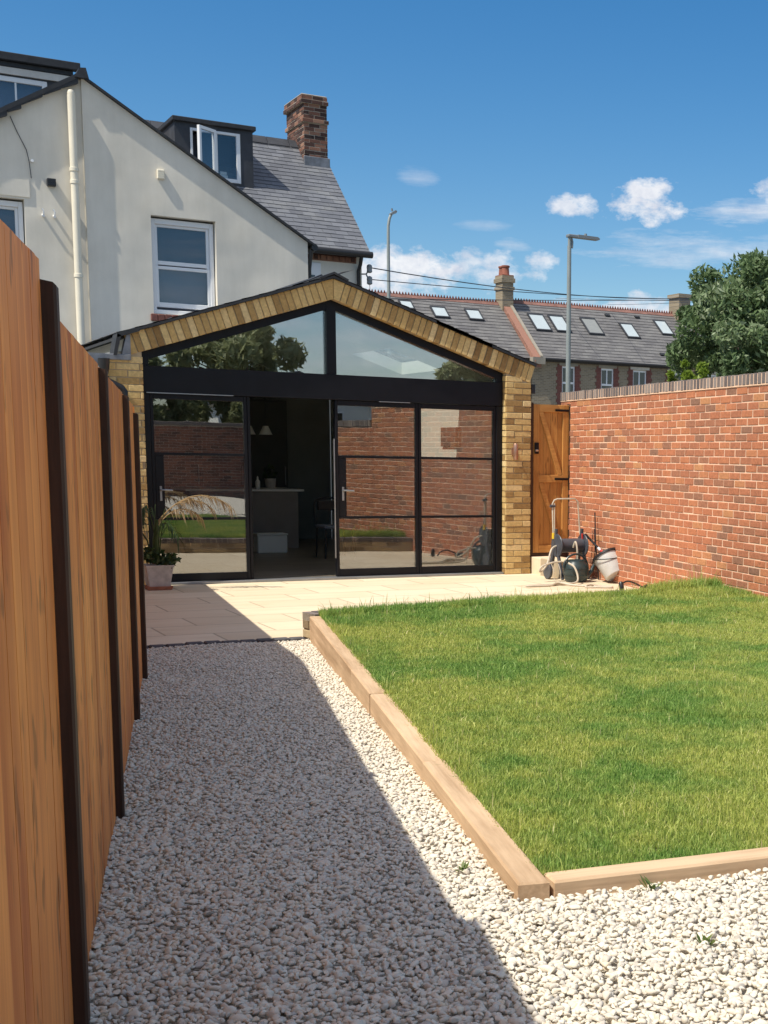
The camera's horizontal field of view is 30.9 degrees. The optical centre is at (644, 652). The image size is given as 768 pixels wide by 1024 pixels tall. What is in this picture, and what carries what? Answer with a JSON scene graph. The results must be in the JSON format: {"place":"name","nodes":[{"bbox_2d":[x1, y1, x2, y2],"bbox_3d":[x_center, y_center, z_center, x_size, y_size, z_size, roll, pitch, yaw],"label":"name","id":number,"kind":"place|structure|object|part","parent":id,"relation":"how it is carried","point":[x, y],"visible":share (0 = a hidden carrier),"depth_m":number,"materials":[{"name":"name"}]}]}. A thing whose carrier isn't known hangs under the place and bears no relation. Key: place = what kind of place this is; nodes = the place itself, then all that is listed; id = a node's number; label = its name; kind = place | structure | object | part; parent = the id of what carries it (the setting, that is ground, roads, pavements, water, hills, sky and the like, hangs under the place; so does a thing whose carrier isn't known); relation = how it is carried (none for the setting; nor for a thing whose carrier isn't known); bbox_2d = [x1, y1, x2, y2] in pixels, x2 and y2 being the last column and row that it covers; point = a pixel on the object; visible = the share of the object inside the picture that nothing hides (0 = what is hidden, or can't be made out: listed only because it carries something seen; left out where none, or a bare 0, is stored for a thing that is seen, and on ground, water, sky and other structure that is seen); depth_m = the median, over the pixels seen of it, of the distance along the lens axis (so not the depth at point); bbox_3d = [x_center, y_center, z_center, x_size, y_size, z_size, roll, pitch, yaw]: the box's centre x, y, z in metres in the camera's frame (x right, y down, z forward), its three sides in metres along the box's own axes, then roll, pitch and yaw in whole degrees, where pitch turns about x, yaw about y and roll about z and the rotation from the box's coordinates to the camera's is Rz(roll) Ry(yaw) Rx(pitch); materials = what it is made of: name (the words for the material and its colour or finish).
{"place":"outdoors","nodes":[
{"label":"outdoors","id":0,"kind":"place"},
{"bbox_2d":[170,487,303,549],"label":"kitchen island","id":1,"kind":"structure","parent":0,"point":[275,509],"depth_m":20.03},
{"bbox_2d":[255,476,259,488],"bbox_3d":[-5.875,-2.577,20.338,0.072,0.190,0.072,-4,10,-31],"label":"soap bottle","id":2,"kind":"object","parent":1,"relation":"on","point":[257,483],"visible":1,"depth_m":20.32,"materials":[{"name":"grey plastic"}]},
{"bbox_2d":[262,463,277,487],"bbox_3d":[-5.773,-2.715,20.631,0.234,0.382,0.252,-4,10,-31],"label":"potted plant","id":3,"kind":"object","parent":1,"relation":"on","point":[270,482],"visible":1,"depth_m":20.58,"materials":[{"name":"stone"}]},
{"bbox_2d":[0,0,767,312],"label":"sky","id":4,"kind":"structure","parent":0,"point":[495,132],"materials":[{"name":"blue"}]},
{"bbox_2d":[145,573,637,644],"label":"patio","id":5,"kind":"structure","parent":0,"point":[210,612],"depth_m":13.82,"materials":[{"name":"stone"}]},
{"bbox_2d":[144,563,174,589],"bbox_3d":[-5.242,-0.811,14.423,0.294,0.266,0.294,-4,10,-31],"label":"plant pot","id":6,"kind":"object","parent":5,"relation":"on","point":[157,577],"visible":0.83,"depth_m":14.32,"materials":[{"name":"ceramic"}]},
{"bbox_2d":[142,495,237,568],"bbox_3d":[-4.887,-1.269,14.256,1.064,0.810,0.470,0,8,-10],"label":"potted palm","id":7,"kind":"object","parent":6,"relation":"in","point":[152,555],"visible":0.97,"depth_m":14.29,"materials":[{"name":"green plant"}]},
{"bbox_2d":[531,556,572,578],"bbox_3d":[-1.125,-1.068,17.000,0.375,0.245,0.880,-4,10,-31],"label":"stone step","id":8,"kind":"object","parent":5,"relation":"on","point":[537,562],"visible":0.3,"depth_m":16.97,"materials":[{"name":"stone"}]},
{"bbox_2d":[543,498,589,579],"bbox_3d":[-0.943,-1.387,16.398,0.460,0.995,0.440,-4,10,-31],"label":"hose reel","id":9,"kind":"object","parent":5,"relation":"on","point":[564,545],"visible":0.76,"depth_m":16.32,"materials":[{"name":"grey plastic"}]},
{"bbox_2d":[525,541,612,587],"bbox_3d":[-0.869,-1.046,15.848,1.015,0.480,0.990,1,8,-1],"label":"garden hose","id":10,"kind":"object","parent":5,"relation":"on","point":[572,583],"visible":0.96,"depth_m":15.65,"materials":[{"name":"rubber"}]},
{"bbox_2d":[563,553,594,582],"bbox_3d":[-0.803,-1.020,16.139,0.368,0.346,0.314,3,9,16],"label":"watering can","id":11,"kind":"object","parent":5,"relation":"on","point":[582,568],"visible":0.98,"depth_m":16.05,"materials":[{"name":"grey metal"}]},
{"bbox_2d":[581,533,602,551],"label":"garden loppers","id":12,"kind":"object","parent":5,"relation":"on","point":[594,544],"visible":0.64,"depth_m":16.38,"materials":[{"name":"black metal"}]},
{"bbox_2d":[594,512,598,579],"bbox_3d":[-0.609,-1.300,16.452,0.058,0.822,0.136,-4,10,-31],"label":"garden cane","id":13,"kind":"object","parent":5,"relation":"on","point":[595,548],"visible":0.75,"depth_m":16.45,"materials":[{"name":"black plastic"}]},
{"bbox_2d":[593,547,619,580],"bbox_3d":[-0.431,-1.057,16.103,0.380,0.415,0.416,-4,10,-31],"label":"bucket","id":14,"kind":"object","parent":5,"relation":"on","point":[605,562],"visible":0.77,"depth_m":15.97,"materials":[{"name":"white plastic"}]},
{"bbox_2d":[619,580,646,589],"bbox_3d":[-0.142,-0.747,15.085,0.136,0.127,0.471,9,11,44],"label":"hose offcut","id":15,"kind":"object","parent":5,"relation":"on","point":[621,583],"visible":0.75,"depth_m":15.07,"materials":[{"name":"black plastic"}]},
{"bbox_2d":[88,639,767,1023],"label":"gravel path","id":16,"kind":"structure","parent":0,"point":[370,935],"depth_m":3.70,"materials":[{"name":"white gravel"}]},
{"bbox_2d":[310,616,363,689],"bbox_3d":[-2.179,0.055,9.432,0.100,0.300,2.756,-2,9,-19],"label":"timber sleeper","id":17,"kind":"object","parent":16,"relation":"on","point":[337,655],"visible":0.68,"depth_m":9.19,"materials":[{"name":"brown wood"}]},
{"bbox_2d":[351,669,386,717],"bbox_3d":[-1.596,0.310,7.746,0.100,0.302,0.830,-2,9,-19],"label":"timber sleeper","id":18,"kind":"object","parent":16,"relation":"on","point":[364,686],"visible":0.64,"depth_m":7.68,"materials":[{"name":"brown wood"}]},
{"bbox_2d":[370,694,443,780],"bbox_3d":[-1.179,0.493,6.559,0.100,0.296,1.694,-2,9,-19],"label":"timber sleeper","id":19,"kind":"object","parent":16,"relation":"on","point":[390,719],"visible":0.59,"depth_m":6.44,"materials":[{"name":"brown wood"}]},
{"bbox_2d":[453,860,468,870],"bbox_3d":[-0.606,0.703,4.400,0.066,0.039,0.053,-4,10,-31],"label":"weed","id":20,"kind":"object","parent":16,"relation":"on","point":[464,865],"visible":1,"depth_m":4.41,"materials":[{"name":"green plant"}]},
{"bbox_2d":[423,761,549,902],"bbox_3d":[-0.624,0.734,4.953,0.100,0.300,1.720,-2,9,-19],"label":"timber sleeper","id":21,"kind":"object","parent":16,"relation":"on","point":[507,860],"visible":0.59,"depth_m":4.66,"materials":[{"name":"brown wood"}]},
{"bbox_2d":[638,875,664,889],"bbox_3d":[0.014,0.725,4.219,0.082,0.052,0.079,7,10,33],"label":"weed","id":22,"kind":"object","parent":16,"relation":"on","point":[648,882],"visible":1,"depth_m":4.22,"materials":[{"name":"green plant"}]},
{"bbox_2d":[544,847,767,898],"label":"timber sleeper","id":23,"kind":"object","parent":16,"relation":"on","point":[626,876],"visible":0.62,"depth_m":4.31,"materials":[{"name":"brown wood"}]},
{"bbox_2d":[695,932,723,945],"bbox_3d":[0.172,0.796,3.703,0.077,0.038,0.073,-4,10,-31],"label":"weed","id":24,"kind":"object","parent":16,"relation":"on","point":[708,939],"visible":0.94,"depth_m":3.71,"materials":[{"name":"green plant"}]},
{"bbox_2d":[368,289,529,379],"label":"terrace house","id":25,"kind":"structure","parent":0,"point":[487,321],"depth_m":63.49,"materials":[{"name":"tile"}]},
{"bbox_2d":[318,565,767,875],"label":"lawn grass","id":26,"kind":"structure","parent":0,"point":[603,666],"depth_m":7.08,"materials":[{"name":"green plant"}]},
{"label":"ground","id":27,"kind":"structure","parent":0,"visible":0},
{"bbox_2d":[0,219,147,1023],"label":"timber fence","id":28,"kind":"object","parent":27,"relation":"on","point":[73,658],"visible":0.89,"depth_m":2.91,"materials":[{"name":"brown wood"}]},
{"bbox_2d":[0,51,372,521],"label":"rendered house","id":29,"kind":"structure","parent":27,"relation":"on","point":[116,215],"depth_m":21.07,"materials":[{"name":"paint"}]},
{"bbox_2d":[0,200,23,242],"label":"sash window","id":30,"kind":"structure","parent":29,"relation":"in","point":[11,212],"depth_m":20.07,"materials":[{"name":"white plastic"}]},
{"bbox_2d":[0,75,46,107],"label":"dormer window","id":31,"kind":"structure","parent":29,"relation":"in","point":[12,89],"depth_m":23.53,"materials":[{"name":"white plastic"}]},
{"bbox_2d":[151,218,214,314],"bbox_3d":[-7.369,-6.109,21.367,1.006,1.460,0.175,-4,10,-31],"label":"sash window","id":32,"kind":"structure","parent":29,"relation":"in","point":[182,251],"depth_m":21.40,"materials":[{"name":"white plastic"}]},
{"bbox_2d":[190,125,240,183],"bbox_3d":[-8.029,-9.350,25.191,0.925,0.910,0.381,-4,10,-31],"label":"dormer window","id":33,"kind":"structure","parent":29,"relation":"in","point":[200,128],"depth_m":25.24,"materials":[{"name":"white plastic"}]},
{"bbox_2d":[219,171,227,178],"bbox_3d":[-8.046,-9.078,25.545,0.170,0.130,0.140,-4,10,-31],"label":"towel stack","id":34,"kind":"object","parent":29,"relation":"on","point":[223,174],"visible":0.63,"depth_m":25.49,"materials":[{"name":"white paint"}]},
{"bbox_2d":[311,262,320,277],"bbox_3d":[-6.262,-6.951,25.391,0.260,0.830,0.042,-4,10,-31],"label":"recess window","id":35,"kind":"structure","parent":29,"relation":"in","point":[316,267],"depth_m":25.35,"materials":[{"name":"glass"}]},
{"bbox_2d":[147,636,304,648],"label":"kerb","id":36,"kind":"structure","parent":27,"relation":"on","point":[281,639],"depth_m":10.57,"materials":[{"name":"grey concrete"}]},
{"bbox_2d":[82,270,537,584],"bbox_3d":[-5.433,-3.056,18.520,5.289,3.627,7.280,-4,10,-31],"label":"brick extension","id":37,"kind":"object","parent":27,"relation":"on","point":[412,496],"visible":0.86,"depth_m":16.91,"materials":[{"name":"yellow brick"}]},
{"bbox_2d":[149,393,250,581],"bbox_3d":[-4.963,-1.831,15.007,1.047,2.066,0.127,-4,10,-31],"label":"door leaf","id":38,"kind":"structure","parent":37,"relation":"in","point":[158,480],"depth_m":15.01,"materials":[{"name":"black metal"}]},
{"bbox_2d":[153,399,287,542],"bbox_3d":[-7.429,-2.878,21.212,3.450,2.270,0.587,-4,10,-31],"label":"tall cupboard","id":39,"kind":"object","parent":37,"relation":"on","point":[189,426],"visible":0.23,"depth_m":21.21,"materials":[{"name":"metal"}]},
{"bbox_3d":[-7.291,-2.878,20.982,0.675,2.160,0.055,-4,10,-31],"label":"door","id":40,"kind":"part","parent":39,"relation":"part of","materials":[{"name":"glass"}]},
{"bbox_3d":[-6.704,-2.919,21.338,0.675,2.160,0.055,-4,10,-31],"label":"door","id":41,"kind":"part","parent":39,"relation":"part of","materials":[{"name":"glass"}]},
{"bbox_3d":[-6.117,-2.960,21.695,0.675,2.160,0.055,-4,10,-31],"label":"door","id":42,"kind":"part","parent":39,"relation":"part of","materials":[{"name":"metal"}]},
{"bbox_2d":[242,344,255,434],"bbox_3d":[-6.050,-4.005,20.422,0.210,1.355,0.210,-4,10,-31],"label":"pendant lamp","id":43,"kind":"object","parent":37,"relation":"hanging from","point":[252,431],"visible":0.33,"depth_m":20.47,"materials":[{"name":"white paint"}]},
{"bbox_2d":[259,348,271,434],"bbox_3d":[-5.775,-3.957,20.362,0.210,1.289,0.210,-4,10,-31],"label":"pendant lamp","id":44,"kind":"object","parent":37,"relation":"hanging from","point":[265,429],"visible":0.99,"depth_m":20.39,"materials":[{"name":"white paint"}]},
{"bbox_2d":[253,532,287,552],"bbox_3d":[-5.445,-1.589,19.484,0.450,0.284,0.270,-4,10,-31],"label":"storage box","id":45,"kind":"object","parent":37,"relation":"on","point":[274,542],"visible":0.91,"depth_m":19.38,"materials":[{"name":"white paint"}]},
{"bbox_2d":[314,497,355,558],"bbox_3d":[-4.362,-1.749,18.792,0.444,0.841,0.540,-4,10,-31],"label":"dining chair","id":46,"kind":"object","parent":37,"relation":"on","point":[325,504],"visible":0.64,"depth_m":18.83,"materials":[{"name":"black plastic"}]},
{"bbox_2d":[333,400,418,575],"bbox_3d":[-3.200,-1.955,16.078,1.035,2.066,0.127,-4,10,-31],"label":"door leaf","id":47,"kind":"structure","parent":37,"relation":"in","point":[340,460],"depth_m":16.02,"materials":[{"name":"black metal"}]},
{"bbox_2d":[441,427,460,446],"bbox_3d":[-2.668,-2.956,18.407,0.027,0.260,0.640,-4,10,-31],"label":"wall screen","id":48,"kind":"object","parent":37,"relation":"attached to","point":[450,436],"depth_m":18.36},
{"bbox_2d":[387,208,396,353],"bbox_3d":[-6.995,-8.063,37.112,0.310,8.153,0.140,-4,10,-31],"label":"street lamp","id":49,"kind":"object","parent":27,"relation":"on","point":[388,258],"visible":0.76,"depth_m":36.63,"materials":[{"name":"grey metal"}]},
{"bbox_2d":[302,588,647,639],"bbox_3d":[-1.006,-0.350,12.316,4.553,0.315,0.215,-6,11,-41],"label":"lawn edging","id":50,"kind":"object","parent":27,"relation":"on","point":[306,624],"depth_m":10.85,"materials":[{"name":"wood"}]},
{"bbox_2d":[566,234,599,391],"bbox_3d":[-1.597,-6.856,33.522,0.884,6.990,0.200,-4,10,-31],"label":"street lamp","id":51,"kind":"object","parent":27,"relation":"on","point":[570,237],"visible":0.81,"depth_m":33.07,"materials":[{"name":"grey metal"}]},
{"bbox_2d":[494,265,716,404],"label":"terrace house","id":52,"kind":"structure","parent":27,"relation":"on","point":[614,347],"depth_m":66.06,"materials":[{"name":"tile"}]},
{"bbox_2d":[562,366,574,392],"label":"window","id":53,"kind":"structure","parent":52,"relation":"in","point":[572,382],"depth_m":64.53,"materials":[{"name":"white plastic"}]},
{"bbox_2d":[601,368,613,388],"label":"window","id":54,"kind":"structure","parent":52,"relation":"in","point":[607,376],"depth_m":65.61,"materials":[{"name":"white plastic"}]},
{"bbox_2d":[633,370,645,385],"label":"window","id":55,"kind":"structure","parent":52,"relation":"in","point":[639,377],"depth_m":66.56,"materials":[{"name":"white plastic"}]},
{"bbox_2d":[560,372,767,596],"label":"garden wall","id":56,"kind":"structure","parent":27,"relation":"on","point":[665,477],"depth_m":14.44,"materials":[{"name":"red brick"}]},
{"bbox_2d":[529,402,570,572],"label":"garden gate","id":57,"kind":"structure","parent":56,"relation":"attached to","point":[550,454],"depth_m":17.19,"materials":[{"name":"brown wood"}]},
{"bbox_2d":[666,359,709,381],"bbox_3d":[1.174,-5.115,32.490,1.301,3.948,1.044,-4,10,-31],"label":"shrub","id":58,"kind":"object","parent":27,"relation":"on","point":[702,369],"visible":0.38,"depth_m":32.05,"materials":[{"name":"green plant"}]},
{"bbox_2d":[664,247,767,378],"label":"leafy tree","id":59,"kind":"object","parent":27,"relation":"on","point":[734,312],"visible":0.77,"depth_m":34.60,"materials":[{"name":"green plant"}]},
{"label":"telegraph pole","id":60,"kind":"object","parent":27,"relation":"on","visible":0},
{"bbox_2d":[372,268,686,298],"bbox_3d":[-1.766,-9.862,36.209,0.020,2.021,22.430,4,9,18],"label":"overhead wire","id":61,"kind":"object","parent":60,"relation":"attached to","point":[513,288],"visible":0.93,"depth_m":31.63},
{"bbox_2d":[372,279,688,298],"bbox_3d":[-1.768,-9.738,36.227,0.017,2.207,22.429,4,9,18],"label":"overhead wire","id":62,"kind":"object","parent":60,"relation":"attached to","point":[498,290],"visible":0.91,"depth_m":30.85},
{"bbox_2d":[389,298,689,300],"bbox_3d":[-1.789,-9.557,36.301,0.018,2.529,22.350,4,9,18],"label":"overhead wire","id":63,"kind":"object","parent":60,"relation":"attached to","point":[523,300],"visible":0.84,"depth_m":33.25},
{"bbox_2d":[561,298,689,300],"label":"overhead wire","id":64,"kind":"object","parent":60,"relation":"attached to","point":[648,300],"visible":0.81,"depth_m":50.97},
{"bbox_2d":[608,302,688,304],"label":"overhead wire","id":65,"kind":"object","parent":60,"relation":"attached to","point":[654,303],"visible":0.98,"depth_m":60.99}
]}

